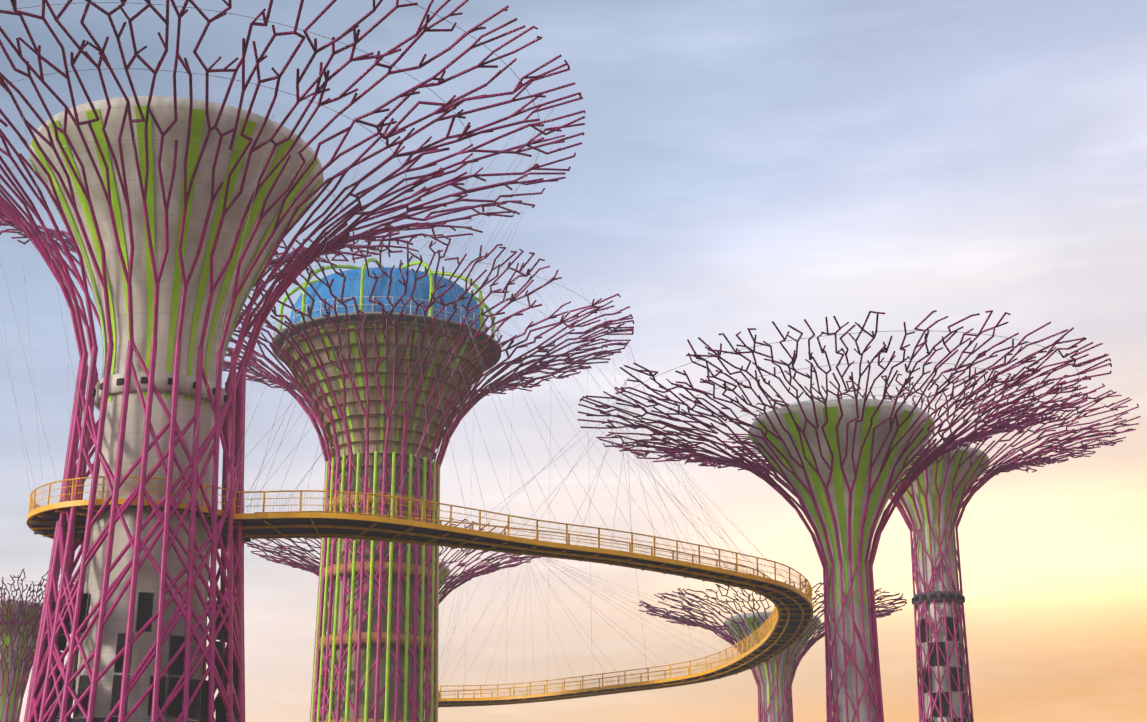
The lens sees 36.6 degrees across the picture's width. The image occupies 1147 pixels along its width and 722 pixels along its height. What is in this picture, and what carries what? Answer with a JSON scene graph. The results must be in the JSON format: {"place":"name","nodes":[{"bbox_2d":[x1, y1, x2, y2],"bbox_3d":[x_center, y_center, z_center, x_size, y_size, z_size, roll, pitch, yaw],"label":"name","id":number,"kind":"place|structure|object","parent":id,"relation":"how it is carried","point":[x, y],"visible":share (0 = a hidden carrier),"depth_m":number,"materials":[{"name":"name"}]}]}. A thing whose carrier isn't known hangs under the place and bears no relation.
{"place":"outdoors","nodes":[
{"label":"outdoors","id":0,"kind":"place"},
{"bbox_2d":[0,600,42,721],"bbox_3d":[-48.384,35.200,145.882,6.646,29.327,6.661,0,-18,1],"label":"core","id":1,"kind":"object","parent":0,"point":[3,696],"visible":0.4,"depth_m":147.33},
{"bbox_2d":[29,96,323,721],"bbox_3d":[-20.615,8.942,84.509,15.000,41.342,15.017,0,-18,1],"label":"core","id":2,"kind":"object","parent":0,"point":[108,692],"visible":0.69,"depth_m":84.65,"materials":[{"name":"grey concrete"}]},
{"bbox_2d":[283,318,489,721],"bbox_3d":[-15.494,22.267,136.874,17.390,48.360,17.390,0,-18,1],"label":"core","id":3,"kind":"object","parent":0,"point":[356,422],"visible":0.44,"depth_m":137.65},
{"bbox_2d":[272,258,500,370],"bbox_3d":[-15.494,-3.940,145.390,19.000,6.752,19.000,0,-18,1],"label":"glass dome","id":4,"kind":"object","parent":3,"relation":"on","point":[425,290],"visible":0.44,"depth_m":138.53,"materials":[{"name":"blue glass"}]},
{"bbox_2d":[27,476,812,708],"bbox_3d":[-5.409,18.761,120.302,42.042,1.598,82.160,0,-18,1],"label":"skyway","id":5,"kind":"object","parent":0,"point":[792,614],"visible":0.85,"depth_m":92.10,"materials":[{"name":"metal"}]},
{"bbox_2d":[0,96,792,695],"bbox_3d":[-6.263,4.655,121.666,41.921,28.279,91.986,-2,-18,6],"label":"cables","id":6,"kind":"object","parent":5,"relation":"on","point":[464,424],"visible":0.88,"depth_m":99.16,"materials":[{"name":"grey metal"}]},
{"bbox_2d":[439,562,449,586],"bbox_3d":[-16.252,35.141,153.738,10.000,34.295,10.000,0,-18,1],"label":"core","id":7,"kind":"object","parent":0,"point":[444,573],"visible":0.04,"depth_m":157.47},
{"bbox_2d":[0,0,1146,721],"label":"sky","id":8,"kind":"structure","parent":0,"point":[738,165],"materials":[{"name":"blue"}]},
{"bbox_2d":[723,611,821,721],"bbox_3d":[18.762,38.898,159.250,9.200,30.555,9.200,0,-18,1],"label":"core","id":9,"kind":"object","parent":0,"point":[749,619],"visible":0.4,"depth_m":160.92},
{"bbox_2d":[748,399,934,721],"bbox_3d":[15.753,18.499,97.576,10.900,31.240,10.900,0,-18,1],"label":"core","id":10,"kind":"object","parent":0,"point":[838,491],"visible":0.67,"depth_m":98.47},
{"bbox_2d":[893,444,988,721],"bbox_3d":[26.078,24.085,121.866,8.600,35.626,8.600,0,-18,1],"label":"core","id":11,"kind":"object","parent":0,"point":[938,595],"visible":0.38,"depth_m":123.53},
{"label":"plaza","id":12,"kind":"structure","parent":0,"visible":0},
{"bbox_2d":[0,568,76,721],"bbox_3d":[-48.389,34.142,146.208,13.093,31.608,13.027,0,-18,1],"label":"tree frame","id":13,"kind":"object","parent":12,"relation":"on","point":[9,623],"visible":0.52,"depth_m":147.25,"materials":[{"name":"purple metal"}]},
{"bbox_2d":[0,0,585,721],"bbox_3d":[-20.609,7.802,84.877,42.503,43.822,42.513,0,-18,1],"label":"tree frame","id":14,"kind":"object","parent":12,"relation":"on","point":[228,428],"visible":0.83,"depth_m":82.77,"materials":[{"name":"purple metal"}]},
{"bbox_2d":[246,517,540,622],"bbox_3d":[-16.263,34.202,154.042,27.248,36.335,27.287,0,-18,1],"label":"tree frame","id":15,"kind":"object","parent":12,"relation":"on","point":[450,585],"visible":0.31,"depth_m":157.30,"materials":[{"name":"purple metal"}]},
{"bbox_2d":[222,231,633,721],"bbox_3d":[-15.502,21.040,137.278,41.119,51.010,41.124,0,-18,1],"label":"tree frame","id":16,"kind":"object","parent":12,"relation":"on","point":[426,678],"visible":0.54,"depth_m":135.65,"materials":[{"name":"purple metal"}]},
{"bbox_2d":[639,579,906,721],"bbox_3d":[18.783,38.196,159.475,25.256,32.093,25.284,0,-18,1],"label":"tree frame","id":17,"kind":"object","parent":12,"relation":"on","point":[812,641],"visible":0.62,"depth_m":160.64,"materials":[{"name":"purple metal"}]},
{"bbox_2d":[578,310,1111,721],"bbox_3d":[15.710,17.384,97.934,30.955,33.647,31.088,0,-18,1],"label":"tree frame","id":18,"kind":"object","parent":12,"relation":"on","point":[934,453],"visible":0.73,"depth_m":97.65,"materials":[{"name":"purple metal"}]},
{"bbox_2d":[724,368,1140,721],"bbox_3d":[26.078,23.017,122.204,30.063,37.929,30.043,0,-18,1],"label":"tree frame","id":19,"kind":"object","parent":12,"relation":"on","point":[1013,465],"visible":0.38,"depth_m":123.14,"materials":[{"name":"purple metal"}]}
]}

